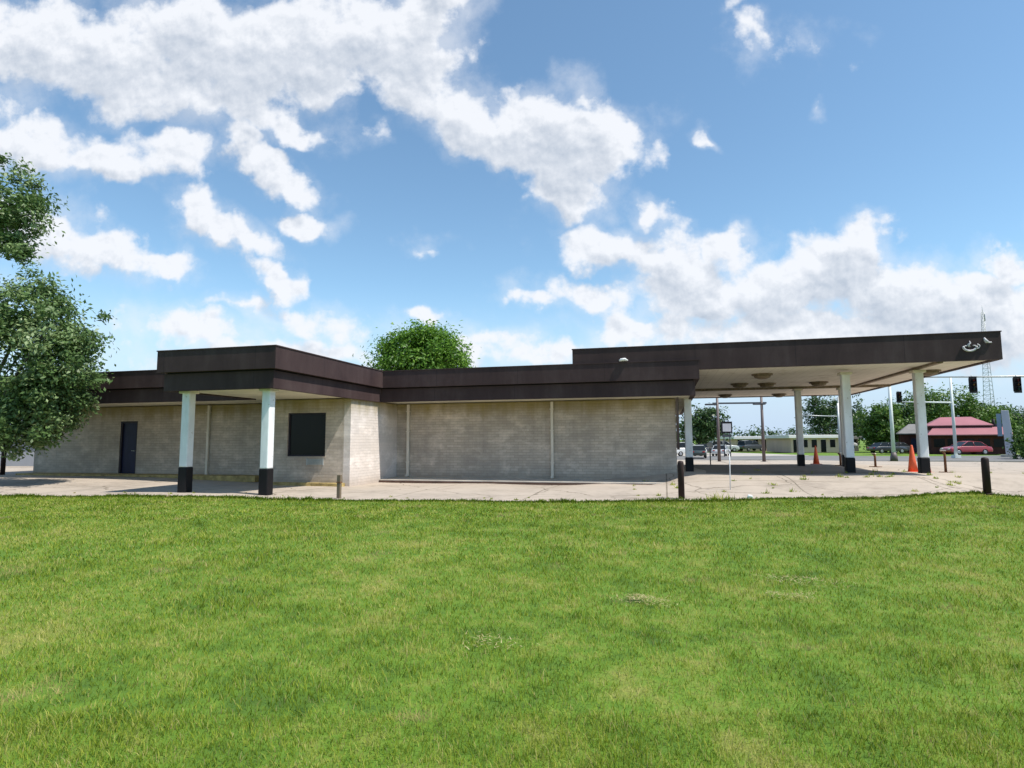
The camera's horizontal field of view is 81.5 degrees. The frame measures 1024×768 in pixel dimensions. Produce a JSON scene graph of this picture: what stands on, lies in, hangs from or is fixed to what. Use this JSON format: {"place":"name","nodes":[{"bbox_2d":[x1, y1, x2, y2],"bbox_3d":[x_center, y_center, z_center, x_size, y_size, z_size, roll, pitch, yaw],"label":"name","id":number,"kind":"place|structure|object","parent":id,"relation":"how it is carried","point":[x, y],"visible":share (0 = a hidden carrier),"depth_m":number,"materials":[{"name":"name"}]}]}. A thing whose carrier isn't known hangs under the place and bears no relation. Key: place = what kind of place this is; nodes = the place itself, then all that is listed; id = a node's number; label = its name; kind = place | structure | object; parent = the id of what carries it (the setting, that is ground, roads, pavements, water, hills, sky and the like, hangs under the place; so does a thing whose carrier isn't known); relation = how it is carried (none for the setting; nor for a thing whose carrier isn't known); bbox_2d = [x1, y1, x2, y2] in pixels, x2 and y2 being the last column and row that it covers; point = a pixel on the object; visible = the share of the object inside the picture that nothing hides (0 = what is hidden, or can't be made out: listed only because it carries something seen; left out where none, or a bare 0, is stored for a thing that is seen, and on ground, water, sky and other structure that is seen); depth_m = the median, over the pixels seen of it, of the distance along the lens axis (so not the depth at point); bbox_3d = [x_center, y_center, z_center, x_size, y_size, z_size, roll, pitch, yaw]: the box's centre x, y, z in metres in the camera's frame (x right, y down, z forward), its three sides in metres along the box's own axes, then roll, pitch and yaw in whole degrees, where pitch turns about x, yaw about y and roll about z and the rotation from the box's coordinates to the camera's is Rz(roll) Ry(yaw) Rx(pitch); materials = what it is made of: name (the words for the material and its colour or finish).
{"place":"outdoors","nodes":[
{"label":"outdoors","id":0,"kind":"place"},
{"bbox_2d":[0,488,1023,767],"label":"lawn","id":1,"kind":"structure","parent":0,"point":[582,654],"depth_m":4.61,"materials":[{"name":"plant"}]},
{"bbox_2d":[462,574,851,648],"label":"grass clippings","id":2,"kind":"object","parent":1,"relation":"on","point":[643,595],"depth_m":5.82,"materials":[{"name":"plant"}]},
{"bbox_2d":[981,457,992,495],"bbox_3d":[12.175,2.400,15.245,0.220,1.034,0.220,0,-5,-3],"label":"bollard","id":3,"kind":"object","parent":1,"relation":"on","point":[986,477],"visible":0.86,"depth_m":15.19,"materials":[{"name":"black metal"}]},
{"bbox_2d":[0,460,1023,501],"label":"parking lot","id":4,"kind":"structure","parent":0,"point":[1007,478],"depth_m":17.80,"materials":[{"name":"concrete"}]},
{"bbox_2d":[0,450,5,474],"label":"bollard","id":5,"kind":"object","parent":4,"relation":"on","point":[3,466],"visible":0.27,"depth_m":25.23,"materials":[{"name":"black metal"}]},
{"bbox_2d":[336,475,341,498],"bbox_3d":[-4.603,2.781,15.810,0.110,0.720,0.100,-2,-6,14],"label":"wooden post","id":6,"kind":"object","parent":4,"relation":"on","point":[339,483],"visible":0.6,"depth_m":15.78,"materials":[{"name":"brown wood"}]},
{"bbox_2d":[74,468,1023,499],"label":"weeds","id":7,"kind":"object","parent":4,"relation":"on","point":[716,495],"visible":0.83,"depth_m":17.00,"materials":[{"name":"green plant"}]},
{"bbox_2d":[677,461,684,498],"bbox_3d":[4.334,2.510,15.217,0.200,1.084,0.200,2,-6,-26],"label":"bollard","id":8,"kind":"object","parent":4,"relation":"on","point":[681,488],"visible":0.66,"depth_m":15.16,"materials":[{"name":"black metal"}]},
{"bbox_2d":[728,450,730,489],"bbox_3d":[6.049,2.422,16.462,0.056,1.200,0.055,1,-5,-8],"label":"marker stake","id":9,"kind":"object","parent":4,"relation":"on","point":[729,451],"visible":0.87,"depth_m":16.46,"materials":[{"name":"white paint"}]},
{"bbox_2d":[705,397,767,461],"bbox_3d":[16.974,3.484,44.864,4.500,5.400,0.400,-1,-5,6],"label":"light frame","id":10,"kind":"object","parent":4,"relation":"on","point":[761,403],"visible":0.84,"depth_m":44.79,"materials":[{"name":"brown metal"}]},
{"bbox_2d":[835,452,841,465],"bbox_3d":[14.814,3.385,26.791,0.280,0.590,0.400,4,-7,-36],"label":"pipe stub","id":11,"kind":"object","parent":4,"relation":"on","point":[840,460],"visible":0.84,"depth_m":26.77,"materials":[{"name":"metal"}]},
{"bbox_2d":[869,453,881,466],"bbox_3d":[15.471,3.239,25.297,0.280,0.590,0.400,2,-6,-26],"label":"pipe stub","id":12,"kind":"object","parent":4,"relation":"on","point":[875,463],"visible":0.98,"depth_m":25.27,"materials":[{"name":"metal"}]},
{"bbox_2d":[906,445,917,471],"bbox_3d":[14.717,2.745,21.836,0.432,0.994,0.432,0,-5,-3],"label":"traffic cone","id":13,"kind":"object","parent":4,"relation":"on","point":[912,465],"visible":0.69,"depth_m":21.75,"materials":[{"name":"orange plastic"}]},
{"bbox_2d":[940,450,949,472],"bbox_3d":[16.280,2.906,22.320,0.400,0.835,0.280,-3,-6,26],"label":"pipe stub","id":14,"kind":"object","parent":4,"relation":"on","point":[945,462],"visible":0.79,"depth_m":22.29,"materials":[{"name":"metal"}]},
{"bbox_2d":[0,0,1023,439],"label":"sky","id":15,"kind":"structure","parent":0,"point":[550,179],"materials":[{"name":"blue"}]},
{"bbox_2d":[677,452,808,455],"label":"parking lot","id":16,"kind":"structure","parent":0,"point":[742,454],"depth_m":75.69,"materials":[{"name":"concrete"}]},
{"bbox_2d":[676,442,706,455],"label":"parked car","id":17,"kind":"object","parent":16,"relation":"on","point":[681,451],"visible":0.13,"depth_m":73.48,"materials":[{"name":"white paint"}]},
{"bbox_2d":[696,444,712,451],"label":"parked car","id":18,"kind":"object","parent":16,"relation":"on","point":[706,447],"visible":0.09,"depth_m":78.77,"materials":[{"name":"black paint"}]},
{"bbox_2d":[711,445,729,455],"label":"parked car","id":19,"kind":"object","parent":16,"relation":"on","point":[714,450],"visible":0.66,"depth_m":71.14,"materials":[{"name":"silver metal"}]},
{"bbox_2d":[710,441,739,451],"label":"parked car","id":20,"kind":"object","parent":16,"relation":"on","point":[734,448],"visible":0.36,"depth_m":93.65,"materials":[{"name":"silver metal"}]},
{"bbox_2d":[694,464,901,473],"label":"drive lane","id":21,"kind":"structure","parent":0,"point":[786,469],"depth_m":23.23,"materials":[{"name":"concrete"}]},
{"bbox_2d":[707,442,712,463],"bbox_3d":[10.601,3.737,31.757,0.500,1.270,0.300,-2,-6,14],"label":"round head post","id":22,"kind":"object","parent":21,"relation":"on","point":[709,444],"visible":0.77,"depth_m":31.76,"materials":[{"name":"grey metal"}]},
{"bbox_2d":[813,446,819,463],"bbox_3d":[15.225,3.558,29.749,0.400,0.920,0.400,0,-5,-3],"label":"traffic cone","id":23,"kind":"object","parent":21,"relation":"on","point":[815,459],"visible":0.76,"depth_m":29.66,"materials":[{"name":"orange plastic"}]},
{"bbox_2d":[680,439,1019,455],"bbox_3d":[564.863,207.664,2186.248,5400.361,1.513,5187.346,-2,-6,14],"label":"ground","id":24,"kind":"structure","parent":0,"point":[861,452],"depth_m":85.14,"materials":[{"name":"grass"},{"name":"asphalt"}]},
{"bbox_2d":[0,428,34,465],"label":"neighbour building","id":25,"kind":"structure","parent":24,"relation":"on","point":[27,460],"depth_m":35.74,"materials":[{"name":"grey"}]},
{"bbox_2d":[0,152,118,461],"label":"broadleaf tree","id":26,"kind":"object","parent":24,"relation":"on","point":[40,403],"visible":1,"depth_m":20.13,"materials":[{"name":"green plant"}]},
{"bbox_2d":[352,319,480,370],"bbox_3d":[-7.303,0.516,48.431,10.283,12.119,9.741,-2,-6,14],"label":"broadleaf tree","id":27,"kind":"object","parent":24,"relation":"on","point":[426,346],"visible":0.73,"depth_m":46.99,"materials":[{"name":"green plant"}]},
{"bbox_2d":[0,331,1002,495],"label":"bank building","id":28,"kind":"structure","parent":24,"relation":"on","point":[267,417],"depth_m":21.45,"materials":[{"name":"paint"}]},
{"bbox_2d":[118,421,137,473],"bbox_3d":[-15.890,2.714,24.700,0.880,2.320,0.192,-2,-6,14],"label":"door","id":29,"kind":"structure","parent":28,"relation":"in","point":[128,437],"depth_m":24.69,"materials":[{"name":"blue paint"}]},
{"bbox_2d":[286,413,325,457],"bbox_3d":[-7.183,1.800,20.834,1.550,1.570,0.155,-2,-6,14],"label":"window","id":30,"kind":"structure","parent":28,"relation":"in","point":[306,434],"depth_m":20.87,"materials":[{"name":"black glass"}]},
{"bbox_2d":[718,394,731,397],"bbox_3d":[11.188,0.648,31.170,0.720,0.179,0.720,-2,-6,14],"label":"ceiling light","id":31,"kind":"object","parent":28,"relation":"attached to","point":[725,395],"visible":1,"depth_m":30.95,"materials":[{"name":"beige glass"}]},
{"bbox_2d":[730,383,748,387],"bbox_3d":[9.618,0.076,25.095,0.720,0.179,0.720,-2,-6,14],"label":"ceiling light","id":32,"kind":"object","parent":28,"relation":"attached to","point":[739,385],"visible":1,"depth_m":24.89,"materials":[{"name":"beige glass"}]},
{"bbox_2d":[751,373,772,378],"bbox_3d":[9.036,-0.269,21.441,0.720,0.179,0.720,-2,-6,14],"label":"ceiling light","id":33,"kind":"object","parent":28,"relation":"attached to","point":[762,375],"visible":1,"depth_m":21.23,"materials":[{"name":"beige glass"}]},
{"bbox_2d":[758,383,775,387],"bbox_3d":[10.733,0.064,25.015,0.720,0.179,0.720,-2,-6,14],"label":"ceiling light","id":34,"kind":"object","parent":28,"relation":"attached to","point":[766,385],"visible":1,"depth_m":24.82,"materials":[{"name":"beige glass"}]},
{"bbox_2d":[771,393,786,396],"bbox_3d":[13.848,0.600,30.798,0.720,0.179,0.720,-2,-6,14],"label":"ceiling light","id":35,"kind":"object","parent":28,"relation":"attached to","point":[779,395],"visible":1,"depth_m":30.58,"materials":[{"name":"beige glass"}]},
{"bbox_2d":[809,381,828,386],"bbox_3d":[12.670,0.008,24.520,0.720,0.179,0.720,-2,-6,14],"label":"ceiling light","id":36,"kind":"object","parent":28,"relation":"attached to","point":[819,383],"visible":1,"depth_m":24.30,"materials":[{"name":"beige glass"}]},
{"bbox_2d":[923,369,940,375],"bbox_3d":[14.438,-0.376,20.574,0.720,0.179,0.720,-2,-6,14],"label":"ceiling light","id":37,"kind":"object","parent":28,"relation":"attached to","point":[931,372],"visible":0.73,"depth_m":20.33,"materials":[{"name":"beige glass"}]},
{"bbox_2d":[676,403,732,444],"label":"background tree","id":38,"kind":"object","parent":24,"relation":"on","point":[704,426],"visible":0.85,"depth_m":90.09,"materials":[{"name":"green plant"}]},
{"bbox_2d":[715,436,766,450],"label":"building","id":39,"kind":"structure","parent":24,"relation":"on","point":[735,440],"depth_m":103.45,"materials":[{"name":"white metal"}]},
{"bbox_2d":[737,440,761,450],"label":"parked car","id":40,"kind":"object","parent":24,"relation":"on","point":[748,445],"visible":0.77,"depth_m":96.60,"materials":[{"name":"grey paint"}]},
{"bbox_2d":[765,435,838,452],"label":"building","id":41,"kind":"structure","parent":24,"relation":"on","point":[788,444],"depth_m":91.52,"materials":[{"name":"beige paint"}]},
{"bbox_2d":[793,439,796,451],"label":"door","id":42,"kind":"structure","parent":41,"relation":"in","point":[794,440],"depth_m":91.45,"materials":[{"name":"black glass"}]},
{"bbox_2d":[804,439,807,446],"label":"window","id":43,"kind":"structure","parent":41,"relation":"in","point":[805,440],"depth_m":91.49,"materials":[{"name":"black glass"}]},
{"bbox_2d":[811,439,816,446],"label":"window","id":44,"kind":"structure","parent":41,"relation":"in","point":[814,441],"depth_m":91.50,"materials":[{"name":"black glass"}]},
{"bbox_2d":[821,439,826,451],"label":"door","id":45,"kind":"structure","parent":41,"relation":"in","point":[823,441],"depth_m":91.45,"materials":[{"name":"black glass"}]},
{"bbox_2d":[830,439,834,446],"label":"window","id":46,"kind":"structure","parent":41,"relation":"in","point":[832,441],"depth_m":91.49,"materials":[{"name":"black glass"}]},
{"bbox_2d":[802,403,841,454],"bbox_3d":[32.132,4.909,62.301,4.621,5.800,0.240,0,-5,0],"label":"signal mast","id":47,"kind":"object","parent":24,"relation":"on","point":[839,435],"visible":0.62,"depth_m":62.31,"materials":[{"name":"metal"}]},
{"bbox_2d":[794,394,869,448],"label":"background tree","id":48,"kind":"object","parent":24,"relation":"on","point":[825,424],"visible":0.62,"depth_m":107.22,"materials":[{"name":"green plant"}]},
{"bbox_2d":[676,424,1016,443],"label":"distant woods","id":49,"kind":"object","parent":24,"relation":"on","point":[786,432],"visible":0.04,"depth_m":233.26,"materials":[{"name":"green plant"}]},
{"bbox_2d":[853,436,863,450],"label":"building","id":50,"kind":"structure","parent":24,"relation":"on","point":[856,438],"depth_m":99.38,"materials":[{"name":"grey"}]},
{"bbox_2d":[853,400,914,452],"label":"background tree","id":51,"kind":"object","parent":24,"relation":"on","point":[876,423],"visible":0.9,"depth_m":91.63,"materials":[{"name":"green plant"}]},
{"bbox_2d":[866,442,907,453],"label":"parked car","id":52,"kind":"object","parent":24,"relation":"on","point":[881,447],"visible":0.91,"depth_m":76.27,"materials":[{"name":"black paint"}]},
{"bbox_2d":[888,387,897,460],"bbox_3d":[33.500,2.953,50.856,2.596,7.560,0.608,0,-5,0],"label":"street light","id":53,"kind":"object","parent":24,"relation":"on","point":[893,456],"visible":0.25,"depth_m":50.66,"materials":[{"name":"metal"}]},
{"bbox_2d":[885,396,914,440],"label":"background tree","id":54,"kind":"object","parent":24,"relation":"on","point":[909,410],"visible":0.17,"depth_m":96.06,"materials":[{"name":"green plant"}]},
{"bbox_2d":[884,442,915,452],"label":"parked car","id":55,"kind":"object","parent":24,"relation":"on","point":[902,444],"visible":0.27,"depth_m":81.89,"materials":[{"name":"grey paint"}]},
{"bbox_2d":[895,424,916,452],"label":"outbuilding","id":56,"kind":"structure","parent":24,"relation":"on","point":[906,434],"depth_m":86.11,"materials":[{"name":"grey brick"}]},
{"bbox_2d":[911,438,916,452],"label":"door","id":57,"kind":"structure","parent":56,"relation":"in","point":[913,440],"depth_m":85.64,"materials":[{"name":"blue paint"}]},
{"bbox_2d":[882,382,964,422],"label":"background tree","id":58,"kind":"object","parent":24,"relation":"on","point":[933,413],"visible":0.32,"depth_m":104.47,"materials":[{"name":"green plant"}]},
{"bbox_2d":[896,378,960,457],"bbox_3d":[43.266,3.541,61.925,6.101,8.700,0.600,0,-5,0],"label":"signal mast","id":59,"kind":"object","parent":24,"relation":"on","point":[955,455],"visible":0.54,"depth_m":61.85,"materials":[{"name":"metal"}]},
{"bbox_2d":[896,392,901,401],"bbox_3d":[40.306,1.278,61.824,0.544,1.287,0.472,0,-5,0],"label":"traffic signal","id":60,"kind":"object","parent":59,"relation":"attached to","point":[898,396],"visible":1,"depth_m":61.79,"materials":[{"name":"black paint"}]},
{"bbox_2d":[939,441,992,454],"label":"parked car","id":61,"kind":"object","parent":24,"relation":"on","point":[973,447],"visible":0.94,"depth_m":67.98,"materials":[{"name":"red paint"}]},
{"bbox_2d":[929,383,1008,423],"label":"background tree","id":62,"kind":"object","parent":24,"relation":"on","point":[969,406],"visible":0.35,"depth_m":104.82,"materials":[{"name":"green plant"}]},
{"bbox_2d":[927,417,1012,453],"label":"restaurant","id":63,"kind":"structure","parent":24,"relation":"on","point":[940,432],"depth_m":79.18,"materials":[{"name":"red brick"}]},
{"bbox_2d":[934,439,944,446],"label":"window","id":64,"kind":"structure","parent":63,"relation":"in","point":[937,442],"depth_m":79.99,"materials":[{"name":"black glass"}]},
{"bbox_2d":[947,439,958,445],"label":"window","id":65,"kind":"structure","parent":63,"relation":"in","point":[950,441],"depth_m":79.44,"materials":[{"name":"black glass"}]},
{"bbox_2d":[978,439,989,446],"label":"window","id":66,"kind":"structure","parent":63,"relation":"in","point":[986,441],"depth_m":77.63,"materials":[{"name":"black glass"}]},
{"bbox_2d":[994,439,1004,446],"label":"window","id":67,"kind":"structure","parent":63,"relation":"in","point":[997,442],"depth_m":76.97,"materials":[{"name":"black glass"}]},
{"bbox_2d":[927,375,1023,377],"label":"signal mast","id":68,"kind":"object","parent":24,"relation":"on","point":[968,376],"visible":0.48,"depth_m":47.82,"materials":[{"name":"metal"}]},
{"bbox_2d":[968,375,977,392],"bbox_3d":[36.900,-0.006,47.522,0.640,1.470,0.474,0,-5,0],"label":"traffic signal","id":69,"kind":"object","parent":68,"relation":"attached to","point":[972,382],"visible":1,"depth_m":47.49,"materials":[{"name":"black paint"}]},
{"bbox_2d":[1012,375,1021,392],"bbox_3d":[40.450,-0.022,47.522,0.640,1.470,0.474,0,-5,0],"label":"traffic signal","id":70,"kind":"object","parent":68,"relation":"attached to","point":[1017,385],"visible":1,"depth_m":47.49,"materials":[{"name":"black paint"}]},
{"bbox_2d":[950,391,1023,430],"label":"background tree","id":71,"kind":"object","parent":24,"relation":"on","point":[1015,425],"visible":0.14,"depth_m":106.29,"materials":[{"name":"green plant"}]},
{"bbox_2d":[981,310,994,405],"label":"radio tower","id":72,"kind":"structure","parent":24,"relation":"on","point":[988,372],"depth_m":282.14,"materials":[{"name":"metal"}]},
{"bbox_2d":[987,396,1023,440],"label":"background tree","id":73,"kind":"object","parent":24,"relation":"on","point":[1009,407],"visible":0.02,"depth_m":139.25,"materials":[{"name":"green plant"}]},
{"bbox_2d":[996,410,1019,456],"bbox_3d":[52.877,5.377,63.289,1.720,5.150,0.800,-4,-7,37],"label":"pylon sign","id":74,"kind":"object","parent":24,"relation":"on","point":[1006,423],"visible":0.75,"depth_m":63.32,"materials":[{"name":"metal"}]},
{"bbox_2d":[998,406,1023,436],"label":"background tree","id":75,"kind":"object","parent":24,"relation":"on","point":[1017,416],"visible":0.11,"depth_m":125.17,"materials":[{"name":"green plant"}]},
{"bbox_2d":[1002,425,1023,458],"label":"round bush","id":76,"kind":"object","parent":24,"relation":"on","point":[1018,438],"visible":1,"depth_m":57.99,"materials":[{"name":"green plant"}]},
{"bbox_2d":[677,455,1023,461],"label":"road","id":77,"kind":"structure","parent":0,"point":[996,458],"depth_m":56.30,"materials":[{"name":"grey asphalt"}]},
{"bbox_2d":[693,445,706,457],"bbox_3d":[16.927,6.149,54.150,1.450,1.172,3.625,-2,-6,15],"label":"parked car","id":78,"kind":"object","parent":77,"relation":"on","point":[699,450],"visible":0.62,"depth_m":52.61,"materials":[{"name":"green paint"}]},
{"bbox_2d":[721,422,731,456],"bbox_3d":[21.625,5.533,59.725,1.100,3.500,0.180,0,-5,0],"label":"road sign","id":79,"kind":"object","parent":77,"relation":"on","point":[726,427],"visible":1,"depth_m":59.73,"materials":[{"name":"white metal"}]}
]}

